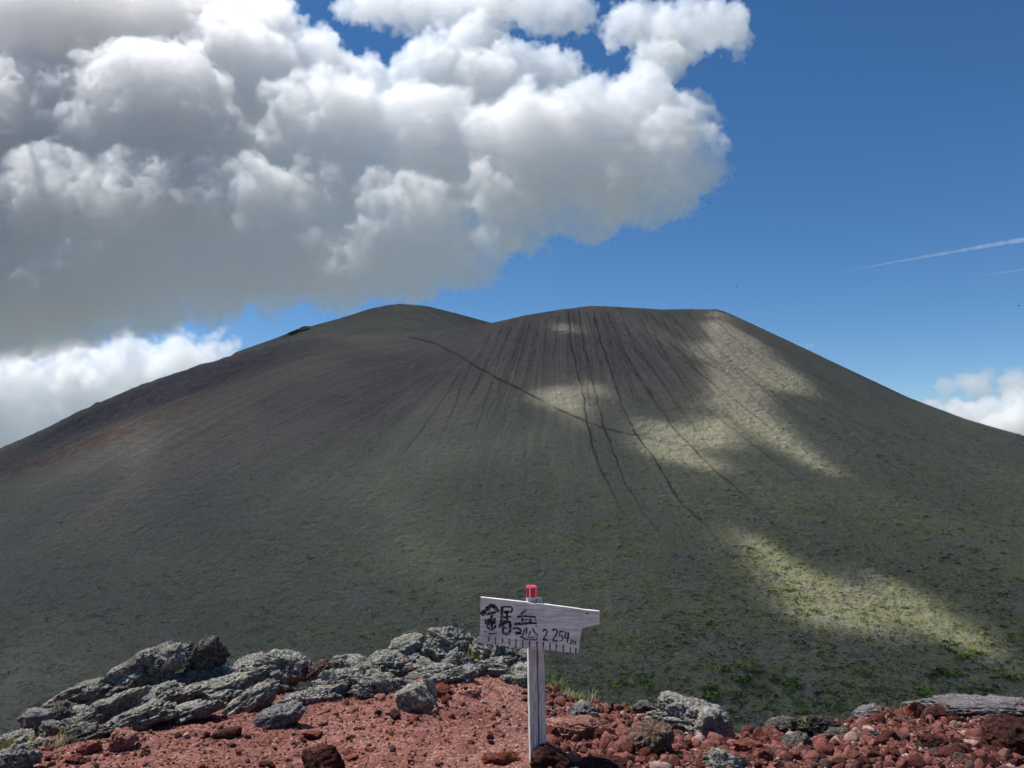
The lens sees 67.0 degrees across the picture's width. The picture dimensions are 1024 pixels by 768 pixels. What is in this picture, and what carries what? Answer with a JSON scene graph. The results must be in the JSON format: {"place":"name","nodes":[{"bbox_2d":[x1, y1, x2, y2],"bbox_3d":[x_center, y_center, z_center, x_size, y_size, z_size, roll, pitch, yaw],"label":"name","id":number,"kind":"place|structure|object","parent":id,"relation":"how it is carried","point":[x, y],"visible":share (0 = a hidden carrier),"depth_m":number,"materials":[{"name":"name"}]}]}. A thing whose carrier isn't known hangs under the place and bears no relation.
{"place":"outdoors","nodes":[
{"label":"outdoors","id":0,"kind":"place"},
{"bbox_2d":[0,304,1023,735],"bbox_3d":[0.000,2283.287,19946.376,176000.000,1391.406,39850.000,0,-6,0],"label":"mountain","id":1,"kind":"structure","parent":0,"point":[460,386],"depth_m":896.20,"materials":[{"name":"plant"}]},
{"bbox_2d":[2,441,1019,706],"bbox_3d":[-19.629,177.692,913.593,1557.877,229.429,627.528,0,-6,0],"label":"scree stones","id":2,"kind":"object","parent":1,"relation":"on","point":[606,565],"visible":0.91,"depth_m":822.29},
{"bbox_2d":[0,373,1023,732],"bbox_3d":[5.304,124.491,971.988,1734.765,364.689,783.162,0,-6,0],"label":"ground cover","id":3,"kind":"object","parent":1,"relation":"on","point":[838,703],"visible":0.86,"depth_m":703.60,"materials":[{"name":"plant"}]},
{"bbox_2d":[704,688,723,698],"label":"shrub","id":4,"kind":"object","parent":1,"relation":"on","point":[712,692],"visible":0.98,"depth_m":605.67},
{"bbox_2d":[912,682,935,695],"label":"shrub","id":5,"kind":"object","parent":1,"relation":"on","point":[926,689],"visible":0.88,"depth_m":618.91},
{"bbox_2d":[0,0,1023,447],"label":"sky","id":6,"kind":"structure","parent":0,"point":[185,184],"materials":[{"name":"blue"}]},
{"bbox_2d":[0,675,1023,767],"bbox_3d":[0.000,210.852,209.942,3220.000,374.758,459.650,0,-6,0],"label":"ground","id":7,"kind":"structure","parent":0,"point":[436,738],"depth_m":4.58,"materials":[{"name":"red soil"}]},
{"bbox_2d":[0,727,35,744],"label":"boulder","id":8,"kind":"object","parent":7,"relation":"on","point":[15,735],"visible":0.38,"depth_m":5.68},
{"bbox_2d":[10,734,27,745],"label":"lava chunk","id":9,"kind":"object","parent":7,"relation":"on","point":[22,739],"visible":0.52,"depth_m":5.03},
{"bbox_2d":[0,743,43,767],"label":"boulder","id":10,"kind":"object","parent":7,"relation":"on","point":[18,756],"visible":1,"depth_m":4.06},
{"bbox_2d":[23,707,54,736],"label":"boulder","id":11,"kind":"object","parent":7,"relation":"on","point":[35,717],"visible":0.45,"depth_m":5.78,"materials":[{"name":"grey stone"}]},
{"bbox_2d":[34,737,53,745],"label":"lava chunk","id":12,"kind":"object","parent":7,"relation":"on","point":[39,740],"visible":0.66,"depth_m":5.07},
{"bbox_2d":[38,719,63,736],"bbox_3d":[-3.347,2.519,5.627,0.180,0.144,0.142,-3,-6,26],"label":"lava chunk","id":13,"kind":"object","parent":7,"relation":"on","point":[48,727],"visible":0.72,"depth_m":5.59,"materials":[{"name":"grey stone"}]},
{"bbox_2d":[41,734,72,748],"bbox_3d":[-2.962,2.330,5.045,0.208,0.088,0.142,0,-6,0],"label":"grass tuft","id":14,"kind":"object","parent":7,"relation":"on","point":[57,744],"visible":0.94,"depth_m":5.03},
{"bbox_2d":[50,699,78,721],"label":"boulder","id":15,"kind":"object","parent":7,"relation":"on","point":[61,710],"visible":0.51,"depth_m":5.85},
{"bbox_2d":[65,753,85,764],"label":"rock","id":16,"kind":"object","parent":7,"relation":"on","point":[77,758],"visible":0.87,"depth_m":4.22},
{"bbox_2d":[14,677,138,730],"bbox_3d":[-3.555,2.675,6.442,1.026,0.470,0.602,0,-6,0],"label":"boulder","id":17,"kind":"object","parent":7,"relation":"on","point":[85,693],"visible":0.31,"depth_m":6.21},
{"bbox_2d":[88,667,145,689],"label":"boulder","id":18,"kind":"object","parent":17,"relation":"on","point":[123,676],"visible":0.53,"depth_m":6.34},
{"bbox_2d":[70,704,87,718],"bbox_3d":[-3.299,2.573,5.926,0.229,0.215,0.229,-3,-6,26],"label":"lava chunk","id":19,"kind":"object","parent":7,"relation":"on","point":[78,709],"visible":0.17,"depth_m":5.90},
{"bbox_2d":[58,721,114,742],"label":"boulder","id":20,"kind":"object","parent":7,"relation":"on","point":[90,731],"visible":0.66,"depth_m":5.08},
{"bbox_2d":[76,740,102,755],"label":"rock","id":21,"kind":"object","parent":7,"relation":"on","point":[90,748],"visible":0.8,"depth_m":4.45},
{"bbox_2d":[69,685,151,724],"bbox_3d":[-2.966,2.416,5.648,0.572,0.384,0.352,0,-6,0],"label":"boulder","id":22,"kind":"object","parent":7,"relation":"on","point":[102,711],"visible":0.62,"depth_m":5.59,"materials":[{"name":"stone"}]},
{"bbox_2d":[107,727,136,751],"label":"boulder","id":23,"kind":"object","parent":7,"relation":"on","point":[124,738],"visible":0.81,"depth_m":4.51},
{"bbox_2d":[104,698,182,731],"bbox_3d":[-2.592,2.321,5.341,0.643,0.281,0.364,0,-6,0],"label":"boulder","id":24,"kind":"object","parent":7,"relation":"on","point":[150,713],"visible":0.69,"depth_m":5.25,"materials":[{"name":"stone"}]},
{"bbox_2d":[138,693,158,705],"bbox_3d":[-2.784,2.470,5.953,0.203,0.158,0.170,0,-6,0],"label":"lava chunk","id":25,"kind":"object","parent":7,"relation":"on","point":[143,700],"visible":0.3,"depth_m":5.93,"materials":[{"name":"grey stone"}]},
{"bbox_2d":[107,640,193,686],"bbox_3d":[-3.114,2.489,6.592,0.790,0.569,0.483,0,-6,0],"label":"boulder","id":26,"kind":"object","parent":7,"relation":"on","point":[152,673],"visible":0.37,"depth_m":6.45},
{"bbox_2d":[134,649,153,665],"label":"rock","id":27,"kind":"object","parent":26,"relation":"on","point":[144,657],"visible":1,"depth_m":6.40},
{"bbox_2d":[159,641,189,672],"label":"boulder","id":28,"kind":"object","parent":26,"relation":"on","point":[176,658],"visible":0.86,"depth_m":6.46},
{"bbox_2d":[141,680,210,704],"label":"boulder","id":29,"kind":"object","parent":7,"relation":"on","point":[173,691],"visible":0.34,"depth_m":6.05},
{"bbox_2d":[165,699,227,724],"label":"boulder","id":30,"kind":"object","parent":7,"relation":"on","point":[196,710],"visible":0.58,"depth_m":5.45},
{"bbox_2d":[169,665,224,685],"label":"boulder","id":31,"kind":"object","parent":7,"relation":"on","point":[190,675],"visible":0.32,"depth_m":6.56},
{"bbox_2d":[185,635,230,671],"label":"boulder","id":32,"kind":"object","parent":31,"relation":"on","point":[206,653],"visible":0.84,"depth_m":6.58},
{"bbox_2d":[190,692,210,700],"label":"lava chunk","id":33,"kind":"object","parent":7,"relation":"on","point":[204,696],"visible":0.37,"depth_m":6.16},
{"bbox_2d":[188,670,256,702],"bbox_3d":[-2.380,2.514,6.315,0.599,0.355,0.357,0,-6,0],"label":"boulder","id":34,"kind":"object","parent":7,"relation":"on","point":[228,688],"visible":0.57,"depth_m":6.26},
{"bbox_2d":[210,726,242,738],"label":"boulder","id":35,"kind":"object","parent":7,"relation":"on","point":[229,733],"visible":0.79,"depth_m":4.65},
{"bbox_2d":[219,678,279,715],"bbox_3d":[-1.984,2.381,5.819,0.492,0.312,0.313,0,-6,0],"label":"boulder","id":36,"kind":"object","parent":7,"relation":"on","point":[260,696],"visible":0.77,"depth_m":5.73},
{"bbox_2d":[259,760,274,767],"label":"rock","id":37,"kind":"object","parent":7,"relation":"on","point":[265,763],"visible":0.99,"depth_m":3.99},
{"bbox_2d":[253,700,307,728],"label":"boulder","id":38,"kind":"object","parent":7,"relation":"on","point":[287,713],"visible":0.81,"depth_m":4.89,"materials":[{"name":"grey stone"}]},
{"bbox_2d":[257,648,313,686],"bbox_3d":[-1.970,2.500,6.806,0.522,0.336,0.361,0,-6,0],"label":"boulder","id":39,"kind":"object","parent":7,"relation":"on","point":[288,666],"visible":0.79,"depth_m":6.71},
{"bbox_2d":[285,692,304,702],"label":"lava chunk","id":40,"kind":"object","parent":7,"relation":"on","point":[299,697],"visible":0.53,"depth_m":5.61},
{"bbox_2d":[277,683,348,704],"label":"boulder","id":41,"kind":"object","parent":7,"relation":"on","point":[318,694],"visible":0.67,"depth_m":5.69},
{"bbox_2d":[302,730,324,738],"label":"rock","id":42,"kind":"object","parent":7,"relation":"on","point":[316,734],"visible":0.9,"depth_m":4.68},
{"bbox_2d":[304,658,329,682],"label":"boulder","id":43,"kind":"object","parent":7,"relation":"on","point":[321,665],"visible":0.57,"depth_m":6.72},
{"bbox_2d":[301,744,344,767],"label":"boulder","id":44,"kind":"object","parent":7,"relation":"on","point":[323,756],"visible":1,"depth_m":3.98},
{"bbox_2d":[310,668,363,697],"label":"boulder","id":45,"kind":"object","parent":7,"relation":"on","point":[331,676],"visible":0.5,"depth_m":5.91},
{"bbox_2d":[343,753,358,760],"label":"rock","id":46,"kind":"object","parent":7,"relation":"on","point":[352,756],"visible":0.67,"depth_m":4.19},
{"bbox_2d":[344,656,364,671],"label":"boulder","id":47,"kind":"object","parent":7,"relation":"on","point":[352,663],"visible":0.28,"depth_m":6.59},
{"bbox_2d":[356,690,375,699],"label":"lava chunk","id":48,"kind":"object","parent":7,"relation":"on","point":[363,694],"visible":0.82,"depth_m":5.64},
{"bbox_2d":[363,668,382,676],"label":"lava chunk","id":49,"kind":"object","parent":7,"relation":"on","point":[370,672],"visible":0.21,"depth_m":6.03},
{"bbox_2d":[351,672,406,697],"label":"boulder","id":50,"kind":"object","parent":7,"relation":"on","point":[386,683],"visible":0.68,"depth_m":5.70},
{"bbox_2d":[358,649,421,677],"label":"boulder","id":51,"kind":"object","parent":7,"relation":"on","point":[397,663],"visible":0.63,"depth_m":6.34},
{"bbox_2d":[389,708,400,719],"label":"rock","id":52,"kind":"object","parent":7,"relation":"on","point":[394,713],"visible":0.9,"depth_m":4.96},
{"bbox_2d":[408,652,420,662],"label":"lava chunk","id":53,"kind":"object","parent":7,"relation":"on","point":[413,656],"visible":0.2,"depth_m":6.74,"materials":[{"name":"grey stone"}]},
{"bbox_2d":[394,678,437,711],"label":"boulder","id":54,"kind":"object","parent":7,"relation":"on","point":[417,696],"visible":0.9,"depth_m":5.10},
{"bbox_2d":[414,656,434,665],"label":"lava chunk","id":55,"kind":"object","parent":7,"relation":"on","point":[422,661],"visible":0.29,"depth_m":6.50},
{"bbox_2d":[417,641,436,661],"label":"boulder","id":56,"kind":"object","parent":7,"relation":"on","point":[427,651],"visible":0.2,"depth_m":6.83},
{"bbox_2d":[388,632,425,656],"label":"boulder","id":57,"kind":"object","parent":56,"relation":"on","point":[405,644],"visible":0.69,"depth_m":6.88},
{"bbox_2d":[419,704,438,714],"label":"rock","id":58,"kind":"object","parent":7,"relation":"on","point":[432,709],"visible":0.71,"depth_m":5.07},
{"bbox_2d":[424,641,445,651],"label":"lava chunk","id":59,"kind":"object","parent":7,"relation":"on","point":[436,647],"visible":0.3,"depth_m":6.87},
{"bbox_2d":[424,626,475,655],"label":"boulder","id":60,"kind":"object","parent":59,"relation":"on","point":[450,636],"visible":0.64,"depth_m":6.93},
{"bbox_2d":[408,662,464,682],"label":"boulder","id":61,"kind":"object","parent":7,"relation":"on","point":[452,672],"visible":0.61,"depth_m":6.02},
{"bbox_2d":[429,673,448,683],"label":"lava chunk","id":62,"kind":"object","parent":7,"relation":"on","point":[438,678],"visible":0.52,"depth_m":5.90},
{"bbox_2d":[435,682,450,697],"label":"rock","id":63,"kind":"object","parent":7,"relation":"on","point":[442,688],"visible":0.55,"depth_m":5.58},
{"bbox_2d":[432,644,460,662],"bbox_3d":[-0.569,2.464,6.889,0.284,0.317,0.305,0,-6,0],"label":"lava chunk","id":64,"kind":"object","parent":7,"relation":"on","point":[441,654],"visible":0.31,"depth_m":6.83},
{"bbox_2d":[441,651,485,677],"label":"boulder","id":65,"kind":"object","parent":7,"relation":"on","point":[457,658],"visible":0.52,"depth_m":6.38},
{"bbox_2d":[461,669,477,682],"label":"lava chunk","id":66,"kind":"object","parent":7,"relation":"on","point":[470,674],"visible":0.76,"depth_m":6.04,"materials":[{"name":"grey stone"}]},
{"bbox_2d":[461,688,480,697],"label":"rock","id":67,"kind":"object","parent":7,"relation":"on","point":[471,693],"visible":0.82,"depth_m":5.61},
{"bbox_2d":[469,636,509,659],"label":"boulder","id":68,"kind":"object","parent":7,"relation":"on","point":[481,650],"visible":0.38,"depth_m":6.79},
{"bbox_2d":[480,658,511,676],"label":"boulder","id":69,"kind":"object","parent":7,"relation":"on","point":[493,667],"visible":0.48,"depth_m":6.44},
{"bbox_2d":[490,656,510,665],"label":"lava chunk","id":70,"kind":"object","parent":7,"relation":"on","point":[503,660],"visible":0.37,"depth_m":6.57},
{"bbox_2d":[482,751,520,764],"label":"boulder","id":71,"kind":"object","parent":7,"relation":"on","point":[502,758],"visible":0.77,"depth_m":3.94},
{"bbox_2d":[500,674,514,683],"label":"lava chunk","id":72,"kind":"object","parent":7,"relation":"on","point":[506,678],"visible":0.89,"depth_m":6.24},
{"bbox_2d":[511,661,526,674],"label":"lava chunk","id":73,"kind":"object","parent":7,"relation":"on","point":[520,667],"visible":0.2,"depth_m":6.42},
{"bbox_2d":[511,672,527,687],"bbox_3d":[0.079,2.402,6.241,0.193,0.135,0.151,0,-6,0],"label":"lava chunk","id":74,"kind":"object","parent":7,"relation":"on","point":[520,679],"visible":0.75,"depth_m":6.20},
{"bbox_2d":[480,585,599,761],"bbox_3d":[0.142,1.509,3.959,0.614,0.932,0.088,0,-6,0],"label":"signpost","id":75,"kind":"object","parent":7,"relation":"on","point":[534,625],"visible":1,"depth_m":3.95,"materials":[{"name":"white wood"}]},
{"bbox_2d":[530,742,573,767],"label":"boulder","id":76,"kind":"object","parent":7,"relation":"on","point":[548,754],"visible":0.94,"depth_m":3.85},
{"bbox_2d":[546,726,559,737],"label":"stone","id":77,"kind":"object","parent":7,"relation":"on","point":[552,730],"visible":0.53,"depth_m":4.43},
{"bbox_2d":[545,675,569,693],"bbox_3d":[0.394,2.536,6.492,0.290,0.214,0.206,0,-6,0],"label":"grass tuft","id":78,"kind":"object","parent":7,"relation":"on","point":[558,685],"visible":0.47,"depth_m":6.48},
{"bbox_2d":[546,714,614,739],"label":"boulder","id":79,"kind":"object","parent":7,"relation":"on","point":[581,726],"visible":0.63,"depth_m":4.54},
{"bbox_2d":[570,701,599,716],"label":"boulder","id":80,"kind":"object","parent":7,"relation":"on","point":[582,708],"visible":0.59,"depth_m":5.52,"materials":[{"name":"grey stone"}]},
{"bbox_2d":[575,754,627,767],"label":"boulder","id":81,"kind":"object","parent":7,"relation":"on","point":[603,761],"visible":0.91,"depth_m":3.84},
{"bbox_2d":[593,728,616,739],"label":"rock","id":82,"kind":"object","parent":7,"relation":"on","point":[598,733],"visible":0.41,"depth_m":4.40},
{"bbox_2d":[621,741,633,753],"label":"stone","id":83,"kind":"object","parent":7,"relation":"on","point":[627,747],"visible":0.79,"depth_m":4.11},
{"bbox_2d":[631,700,655,713],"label":"rock","id":84,"kind":"object","parent":7,"relation":"on","point":[642,706],"visible":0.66,"depth_m":6.06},
{"bbox_2d":[638,747,651,756],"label":"stone","id":85,"kind":"object","parent":7,"relation":"on","point":[645,751],"visible":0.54,"depth_m":4.00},
{"bbox_2d":[626,719,673,756],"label":"boulder","id":86,"kind":"object","parent":7,"relation":"on","point":[656,736],"visible":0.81,"depth_m":4.11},
{"bbox_2d":[670,755,680,767],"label":"stone","id":87,"kind":"object","parent":7,"relation":"on","point":[674,761],"visible":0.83,"depth_m":3.83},
{"bbox_2d":[641,691,729,734],"bbox_3d":[1.281,2.507,5.785,0.716,0.350,0.393,0,-6,0],"label":"boulder","id":88,"kind":"object","parent":7,"relation":"on","point":[675,710],"visible":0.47,"depth_m":5.78,"materials":[{"name":"stone"}]},
{"bbox_2d":[693,706,734,738],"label":"boulder","id":89,"kind":"object","parent":7,"relation":"on","point":[714,720],"visible":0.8,"depth_m":5.53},
{"bbox_2d":[702,748,748,767],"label":"boulder","id":90,"kind":"object","parent":7,"relation":"on","point":[717,758],"visible":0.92,"depth_m":3.84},
{"bbox_2d":[733,740,762,751],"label":"boulder","id":91,"kind":"object","parent":7,"relation":"on","point":[744,746],"visible":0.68,"depth_m":4.38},
{"bbox_2d":[751,747,772,762],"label":"rock","id":92,"kind":"object","parent":7,"relation":"on","point":[757,754],"visible":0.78,"depth_m":3.98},
{"bbox_2d":[752,725,783,744],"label":"boulder","id":93,"kind":"object","parent":7,"relation":"on","point":[766,734],"visible":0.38,"depth_m":5.13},
{"bbox_2d":[762,715,796,733],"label":"boulder","id":94,"kind":"object","parent":7,"relation":"on","point":[779,723],"visible":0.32,"depth_m":5.90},
{"bbox_2d":[779,751,793,760],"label":"stone","id":95,"kind":"object","parent":7,"relation":"on","point":[788,755],"visible":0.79,"depth_m":3.97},
{"bbox_2d":[781,730,812,746],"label":"boulder","id":96,"kind":"object","parent":7,"relation":"on","point":[795,738],"visible":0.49,"depth_m":4.34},
{"bbox_2d":[789,714,840,737],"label":"boulder","id":97,"kind":"object","parent":7,"relation":"on","point":[812,725],"visible":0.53,"depth_m":5.37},
{"bbox_2d":[824,726,849,739],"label":"boulder","id":98,"kind":"object","parent":7,"relation":"on","point":[830,733],"visible":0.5,"depth_m":5.17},
{"bbox_2d":[830,757,845,765],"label":"stone","id":99,"kind":"object","parent":7,"relation":"on","point":[836,760],"visible":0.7,"depth_m":3.88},
{"bbox_2d":[852,703,883,719],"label":"boulder","id":100,"kind":"object","parent":7,"relation":"on","point":[864,711],"visible":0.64,"depth_m":6.06,"materials":[{"name":"grey stone"}]},
{"bbox_2d":[866,748,884,760],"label":"stone","id":101,"kind":"object","parent":7,"relation":"on","point":[872,752],"visible":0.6,"depth_m":4.05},
{"bbox_2d":[875,730,901,745],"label":"stone","id":102,"kind":"object","parent":7,"relation":"on","point":[883,737],"visible":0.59,"depth_m":4.63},
{"bbox_2d":[905,701,921,718],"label":"rock","id":103,"kind":"object","parent":7,"relation":"on","point":[912,710],"visible":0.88,"depth_m":5.87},
{"bbox_2d":[917,733,948,747],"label":"boulder","id":104,"kind":"object","parent":7,"relation":"on","point":[931,740],"visible":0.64,"depth_m":4.38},
{"bbox_2d":[919,705,947,719],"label":"rock","id":105,"kind":"object","parent":7,"relation":"on","point":[935,711],"visible":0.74,"depth_m":5.73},
{"bbox_2d":[938,742,961,757],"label":"stone","id":106,"kind":"object","parent":7,"relation":"on","point":[945,751],"visible":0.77,"depth_m":4.16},
{"bbox_2d":[902,693,1023,719],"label":"boulder","id":107,"kind":"object","parent":7,"relation":"on","point":[976,706],"visible":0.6,"depth_m":5.91,"materials":[{"name":"grey stone"}]},
{"bbox_2d":[975,755,999,767],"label":"stone","id":108,"kind":"object","parent":7,"relation":"on","point":[986,760],"visible":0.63,"depth_m":3.94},
{"bbox_2d":[977,713,1023,755],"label":"boulder","id":109,"kind":"object","parent":7,"relation":"on","point":[1002,730],"visible":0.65,"depth_m":4.47,"materials":[{"name":"stone"}]},
{"bbox_2d":[997,748,1014,760],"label":"stone","id":110,"kind":"object","parent":7,"relation":"on","point":[1005,754],"visible":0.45,"depth_m":4.08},
{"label":"lava chunk","id":111,"kind":"object","parent":7,"relation":"on","visible":0},
{"bbox_2d":[332,653,350,668],"bbox_3d":[-1.471,2.477,6.816,0.235,0.206,0.219,2,-6,-18],"label":"lava chunk","id":112,"kind":"object","parent":111,"relation":"on","point":[338,661],"visible":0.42,"depth_m":6.73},
{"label":"boulder","id":113,"kind":"object","parent":7,"relation":"on","visible":0},
{"bbox_2d":[221,664,244,676],"bbox_3d":[-2.412,2.504,6.657,0.217,0.180,0.220,0,-6,0],"label":"lava chunk","id":114,"kind":"object","parent":113,"relation":"on","point":[229,669],"visible":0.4,"depth_m":6.64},
{"bbox_2d":[232,651,269,681],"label":"boulder","id":115,"kind":"object","parent":113,"relation":"on","point":[246,661],"visible":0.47,"depth_m":6.76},
{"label":"lava chunk","id":116,"kind":"object","parent":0,"visible":0},
{"bbox_2d":[508,645,521,661],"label":"lava chunk","id":117,"kind":"object","parent":116,"relation":"on","point":[515,650],"visible":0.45,"depth_m":6.77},
{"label":"lava chunk","id":118,"kind":"object","parent":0,"visible":0},
{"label":"lava chunk","id":119,"kind":"object","parent":118,"relation":"on","visible":0},
{"bbox_2d":[245,664,259,683],"bbox_3d":[-2.197,2.520,6.691,0.207,0.168,0.168,6,-8,-43],"label":"lava chunk","id":120,"kind":"object","parent":119,"relation":"on","point":[255,675],"visible":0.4,"depth_m":6.62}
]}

